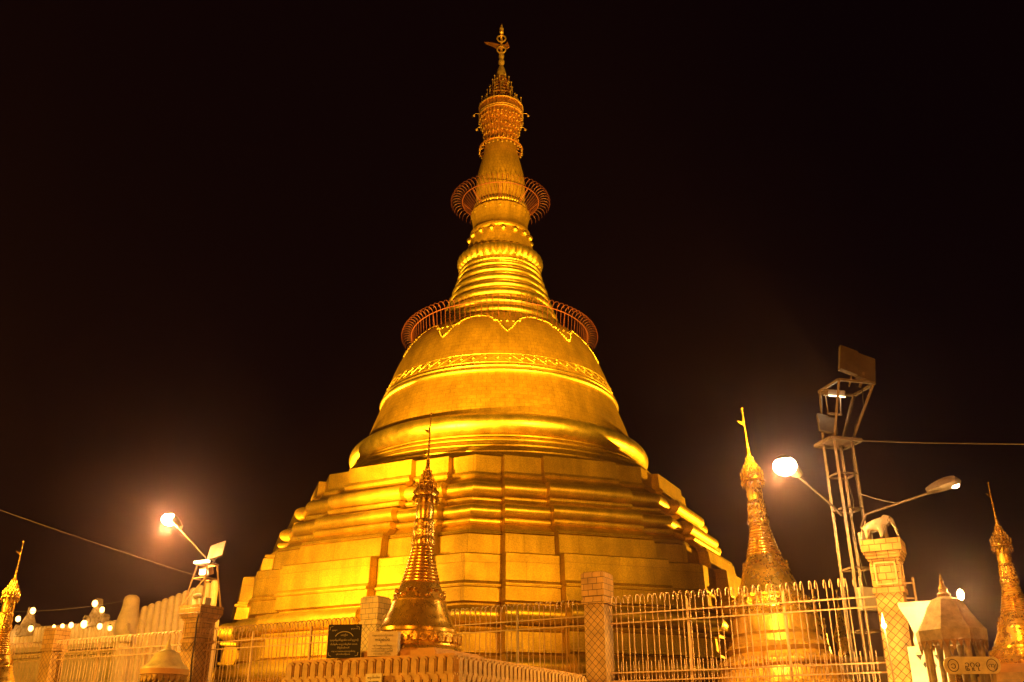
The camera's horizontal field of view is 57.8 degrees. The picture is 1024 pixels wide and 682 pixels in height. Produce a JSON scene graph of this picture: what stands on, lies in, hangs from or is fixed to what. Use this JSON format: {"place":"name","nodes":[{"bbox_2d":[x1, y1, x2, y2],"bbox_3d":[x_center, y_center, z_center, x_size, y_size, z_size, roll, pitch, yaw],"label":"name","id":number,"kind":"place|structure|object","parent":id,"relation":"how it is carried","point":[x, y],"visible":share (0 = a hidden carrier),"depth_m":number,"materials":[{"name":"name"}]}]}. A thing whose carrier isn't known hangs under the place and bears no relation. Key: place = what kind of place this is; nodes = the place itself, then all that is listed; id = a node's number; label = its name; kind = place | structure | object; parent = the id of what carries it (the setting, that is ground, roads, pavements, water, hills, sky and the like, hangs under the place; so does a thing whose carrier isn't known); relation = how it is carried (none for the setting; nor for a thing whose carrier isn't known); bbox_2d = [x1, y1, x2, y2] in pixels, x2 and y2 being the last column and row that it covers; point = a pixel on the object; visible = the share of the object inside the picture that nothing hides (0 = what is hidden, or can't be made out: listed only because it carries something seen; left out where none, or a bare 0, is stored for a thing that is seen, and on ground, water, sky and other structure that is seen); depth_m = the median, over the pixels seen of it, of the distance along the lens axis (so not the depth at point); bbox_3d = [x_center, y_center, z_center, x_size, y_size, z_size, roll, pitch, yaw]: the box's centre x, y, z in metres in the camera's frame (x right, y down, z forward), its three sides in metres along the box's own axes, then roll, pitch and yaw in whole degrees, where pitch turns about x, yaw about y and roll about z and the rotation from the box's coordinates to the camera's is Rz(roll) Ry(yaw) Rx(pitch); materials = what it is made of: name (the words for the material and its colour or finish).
{"place":"outdoors","nodes":[
{"label":"outdoors","id":0,"kind":"place"},
{"bbox_2d":[0,541,23,681],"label":"stupa","id":1,"kind":"object","parent":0,"point":[10,595],"visible":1,"depth_m":20.72,"materials":[{"name":"gold metal"}]},
{"bbox_2d":[9,620,116,681],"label":"petal wall","id":2,"kind":"structure","parent":0,"point":[77,631],"depth_m":33.75,"materials":[{"name":"beige paint"}]},
{"bbox_2d":[13,607,40,636],"bbox_3d":[-18.484,10.700,35.385,1.134,1.050,0.396,-11,-26,23],"label":"wall ornament","id":3,"kind":"object","parent":2,"relation":"attached to","point":[21,629],"depth_m":35.23,"materials":[{"name":"paint"}]},
{"bbox_2d":[15,614,20,621],"bbox_3d":[-18.750,10.528,35.240,0.180,0.274,0.171,0,-24,0],"label":"light bulb","id":4,"kind":"object","parent":3,"relation":"attached to","point":[18,618],"visible":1,"depth_m":35.18,"materials":[{"name":"beige glass"}]},
{"bbox_2d":[30,606,35,613],"bbox_3d":[-18.250,10.251,35.362,0.200,0.305,0.190,0,-24,0],"label":"light bulb","id":5,"kind":"object","parent":3,"relation":"attached to","point":[33,609],"visible":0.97,"depth_m":35.31,"materials":[{"name":"beige glass"}]},
{"bbox_2d":[83,598,109,626],"bbox_3d":[-15.132,9.873,33.787,1.058,0.980,0.387,-11,-26,23],"label":"wall ornament","id":6,"kind":"object","parent":2,"relation":"attached to","point":[95,616],"depth_m":33.61,"materials":[{"name":"paint"}]},
{"bbox_2d":[81,618,86,627],"bbox_3d":[-15.500,10.226,33.625,0.230,0.351,0.219,0,-24,0],"label":"light bulb","id":7,"kind":"object","parent":6,"relation":"attached to","point":[84,623],"visible":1,"depth_m":33.54,"materials":[{"name":"beige glass"}]},
{"bbox_2d":[92,598,97,606],"bbox_3d":[-15.150,9.509,33.722,0.200,0.305,0.190,0,-24,0],"label":"light bulb","id":8,"kind":"object","parent":6,"relation":"attached to","point":[95,603],"visible":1,"depth_m":33.66,"materials":[{"name":"beige glass"}]},
{"bbox_2d":[0,0,1023,681],"label":"sky","id":9,"kind":"structure","parent":0,"point":[223,223],"materials":[{"name":"black"}]},
{"bbox_2d":[842,656,966,681],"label":"boundary wall","id":10,"kind":"structure","parent":0,"point":[883,676],"depth_m":24.46,"materials":[{"name":"paint"}]},
{"label":"ground","id":11,"kind":"structure","parent":0,"visible":0},
{"bbox_2d":[9,641,41,681],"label":"iron fence","id":12,"kind":"object","parent":11,"relation":"on","point":[17,655],"visible":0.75,"depth_m":27.47,"materials":[{"name":"metal"}]},
{"bbox_2d":[36,627,70,681],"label":"tiled pillar","id":13,"kind":"structure","parent":11,"relation":"on","point":[49,671],"depth_m":26.86,"materials":[{"name":"tile"}]},
{"bbox_2d":[57,630,182,681],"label":"iron fence","id":14,"kind":"object","parent":11,"relation":"on","point":[145,653],"visible":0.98,"depth_m":25.80,"materials":[{"name":"metal"}]},
{"bbox_2d":[108,595,139,681],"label":"plaster pier","id":15,"kind":"structure","parent":11,"relation":"on","point":[127,621],"depth_m":32.02,"materials":[{"name":"beige paint"}]},
{"bbox_2d":[18,601,120,611],"bbox_3d":[-16.300,9.732,34.060,5.693,0.252,0.011,-8,-25,17],"label":"cable","id":16,"kind":"object","parent":15,"relation":"attached to","point":[61,609],"visible":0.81,"depth_m":34.10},
{"bbox_2d":[140,637,189,681],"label":"domed shrine","id":17,"kind":"object","parent":11,"relation":"on","point":[166,664],"visible":1,"depth_m":16.77,"materials":[{"name":"paint"}]},
{"bbox_2d":[128,580,218,681],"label":"ribbed parapet","id":18,"kind":"structure","parent":11,"relation":"on","point":[160,616],"depth_m":31.53,"materials":[{"name":"beige paint"}]},
{"bbox_2d":[178,604,223,681],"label":"tiled pillar","id":19,"kind":"structure","parent":11,"relation":"on","point":[210,616],"depth_m":24.32,"materials":[{"name":"tile"}]},
{"bbox_2d":[178,541,226,681],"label":"lamp frame","id":20,"kind":"object","parent":19,"relation":"on","point":[216,550],"visible":0.98,"depth_m":25.09,"materials":[{"name":"beige metal"}]},
{"bbox_2d":[1,510,198,576],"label":"cable","id":21,"kind":"object","parent":20,"relation":"attached to","point":[96,543],"visible":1,"depth_m":23.15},
{"bbox_2d":[161,512,206,564],"bbox_3d":[-9.004,5.446,25.575,1.452,1.478,0.430,0,-24,0],"label":"arm lamp","id":22,"kind":"object","parent":20,"relation":"attached to","point":[169,518],"visible":1,"depth_m":25.61,"materials":[{"name":"white metal"}]},
{"bbox_2d":[202,617,358,681],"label":"iron fence","id":23,"kind":"object","parent":11,"relation":"on","point":[252,639],"visible":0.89,"depth_m":23.27,"materials":[{"name":"metal"}]},
{"bbox_2d":[359,595,390,650],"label":"tiled pillar","id":24,"kind":"structure","parent":11,"relation":"on","point":[374,610],"depth_m":21.84,"materials":[{"name":"tile"}]},
{"bbox_2d":[281,653,586,681],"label":"lotus pedestal","id":25,"kind":"object","parent":11,"relation":"on","point":[450,667],"visible":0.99,"depth_m":14.90,"materials":[{"name":"paint"}]},
{"bbox_2d":[327,624,361,658],"bbox_3d":[-2.761,4.942,15.277,0.550,0.530,0.059,-3,-24,7],"label":"inscription board","id":26,"kind":"object","parent":25,"relation":"on","point":[344,640],"visible":1,"depth_m":15.26,"materials":[{"name":"black stone"}]},
{"bbox_2d":[366,673,382,681],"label":"name plaque","id":27,"kind":"object","parent":25,"relation":"attached to","point":[375,677],"visible":1,"depth_m":14.58,"materials":[{"name":"white stone"}]},
{"bbox_2d":[367,631,400,656],"bbox_3d":[-2.079,4.918,15.060,0.500,0.380,0.184,-4,-24,8],"label":"sign","id":28,"kind":"object","parent":25,"relation":"on","point":[383,643],"visible":1,"depth_m":15.00,"materials":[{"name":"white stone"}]},
{"bbox_2d":[360,647,482,657],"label":"stupa slab","id":29,"kind":"structure","parent":25,"relation":"on","point":[421,651],"depth_m":14.94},
{"bbox_2d":[376,413,462,651],"bbox_3d":[-1.577,3.346,16.650,1.597,4.339,1.597,-11,-26,27],"label":"stupa","id":30,"kind":"object","parent":29,"relation":"on","point":[418,616],"visible":0.98,"depth_m":15.86,"materials":[{"name":"gold metal"}]},
{"bbox_2d":[212,24,740,681],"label":"great stupa","id":31,"kind":"object","parent":11,"relation":"on","point":[552,488],"visible":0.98,"depth_m":34.17,"materials":[{"name":"paint"}]},
{"bbox_2d":[382,599,585,675],"bbox_3d":[-0.773,7.955,19.784,5.274,4.436,0.283,-13,-27,26],"label":"iron fence","id":32,"kind":"object","parent":11,"relation":"on","point":[517,621],"visible":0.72,"depth_m":20.00,"materials":[{"name":"metal"}]},
{"bbox_2d":[581,571,614,681],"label":"tiled pillar","id":33,"kind":"structure","parent":11,"relation":"on","point":[597,592],"depth_m":19.09,"materials":[{"name":"tile"}]},
{"bbox_2d":[609,577,887,681],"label":"iron fence","id":34,"kind":"object","parent":11,"relation":"on","point":[692,669],"visible":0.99,"depth_m":17.69,"materials":[{"name":"metal"}]},
{"bbox_2d":[718,408,852,681],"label":"stupa","id":35,"kind":"object","parent":11,"relation":"on","point":[764,564],"visible":0.96,"depth_m":19.69,"materials":[{"name":"gold metal"}]},
{"bbox_2d":[812,589,827,640],"bbox_3d":[8.627,9.747,25.427,0.562,5.790,0.544,0,-24,0],"label":"gilded spirelet","id":36,"kind":"object","parent":11,"relation":"on","point":[819,624],"visible":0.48,"depth_m":26.10,"materials":[{"name":"gold metal"}]},
{"bbox_2d":[822,618,831,652],"bbox_3d":[8.957,10.595,25.491,0.492,5.790,0.476,0,-24,0],"label":"gilded spirelet","id":37,"kind":"object","parent":11,"relation":"on","point":[824,625],"visible":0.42,"depth_m":26.49,"materials":[{"name":"gold metal"}]},
{"bbox_2d":[833,589,852,656],"bbox_3d":[9.229,9.713,25.223,0.667,5.790,0.646,0,-24,0],"label":"gilded spirelet","id":38,"kind":"object","parent":11,"relation":"on","point":[842,634],"visible":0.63,"depth_m":25.75,"materials":[{"name":"gold metal"}]},
{"bbox_2d":[814,345,888,681],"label":"light tower","id":39,"kind":"structure","parent":11,"relation":"on","point":[857,365],"depth_m":18.60,"materials":[{"name":"metal"}]},
{"bbox_2d":[773,455,841,515],"bbox_3d":[5.710,2.720,17.575,1.943,0.884,0.422,15,-28,-31],"label":"arm lamp","id":40,"kind":"object","parent":39,"relation":"attached to","point":[784,465],"visible":1,"depth_m":17.20,"materials":[{"name":"grey paint"}]},
{"bbox_2d":[860,493,894,502],"bbox_3d":[7.069,3.037,17.915,0.014,0.374,0.802,16,-28,-32],"label":"cable","id":41,"kind":"object","parent":39,"relation":"attached to","point":[877,499],"visible":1,"depth_m":17.92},
{"bbox_2d":[860,475,960,528],"bbox_3d":[7.463,3.026,17.483,1.937,0.748,0.340,-14,-27,29],"label":"arm lamp","id":42,"kind":"object","parent":39,"relation":"attached to","point":[944,484],"visible":1,"depth_m":17.20,"materials":[{"name":"grey metal"}]},
{"bbox_2d":[872,441,973,443],"bbox_3d":[10.475,2.024,18.660,7.053,0.118,0.011,-1,-24,1],"label":"cable","id":43,"kind":"object","parent":39,"relation":"attached to","point":[920,442],"visible":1,"depth_m":18.72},
{"bbox_2d":[860,537,913,681],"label":"tiled pillar","id":44,"kind":"structure","parent":11,"relation":"on","point":[885,557],"depth_m":16.56,"materials":[{"name":"tile"}]},
{"bbox_2d":[861,515,898,539],"bbox_3d":[6.757,3.430,17.077,0.651,0.410,0.253,-15,-28,30],"label":"elephant statue","id":45,"kind":"object","parent":44,"relation":"on","point":[881,523],"visible":1,"depth_m":17.01,"materials":[{"name":"white stone"}]},
{"bbox_2d":[881,614,894,681],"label":"bulb on pole","id":46,"kind":"object","parent":11,"relation":"on","point":[883,625],"visible":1,"depth_m":15.33,"materials":[{"name":"beige"}]},
{"bbox_2d":[904,577,917,645],"bbox_3d":[7.080,6.341,16.001,0.455,4.452,0.035,0,-24,0],"label":"ladder","id":47,"kind":"object","parent":11,"relation":"on","point":[914,589],"visible":0.21,"depth_m":16.80,"materials":[{"name":"beige metal"}]},
{"bbox_2d":[897,601,948,681],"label":"gate pier","id":48,"kind":"structure","parent":11,"relation":"on","point":[913,613],"depth_m":15.89,"materials":[{"name":"white paint"}]},
{"bbox_2d":[916,574,990,681],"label":"bell roof shrine","id":49,"kind":"object","parent":11,"relation":"on","point":[948,623],"visible":0.95,"depth_m":14.25,"materials":[{"name":"paint"}]},
{"bbox_2d":[957,589,963,600],"bbox_3d":[7.405,5.942,14.543,0.124,4.008,0.106,16,-28,-33],"label":"lamp","id":50,"kind":"object","parent":11,"relation":"on","point":[960,594],"visible":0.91,"depth_m":15.27,"materials":[{"name":"beige glass"}]},
{"bbox_2d":[943,657,1000,681],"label":"name board","id":51,"kind":"object","parent":11,"relation":"on","point":[972,665],"visible":1,"depth_m":13.66,"materials":[{"name":"gold metal"}]},
{"bbox_2d":[977,672,1023,681],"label":"stupa plinth","id":52,"kind":"structure","parent":11,"relation":"on","point":[1009,676],"depth_m":17.26,"materials":[{"name":"gold paint"}]},
{"bbox_2d":[979,663,1023,675],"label":"stupa slab","id":53,"kind":"structure","parent":52,"relation":"on","point":[1012,667],"depth_m":17.40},
{"bbox_2d":[985,482,1023,663],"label":"stupa","id":54,"kind":"object","parent":53,"relation":"on","point":[1008,647],"visible":1,"depth_m":18.28,"materials":[{"name":"gold metal"}]}
]}

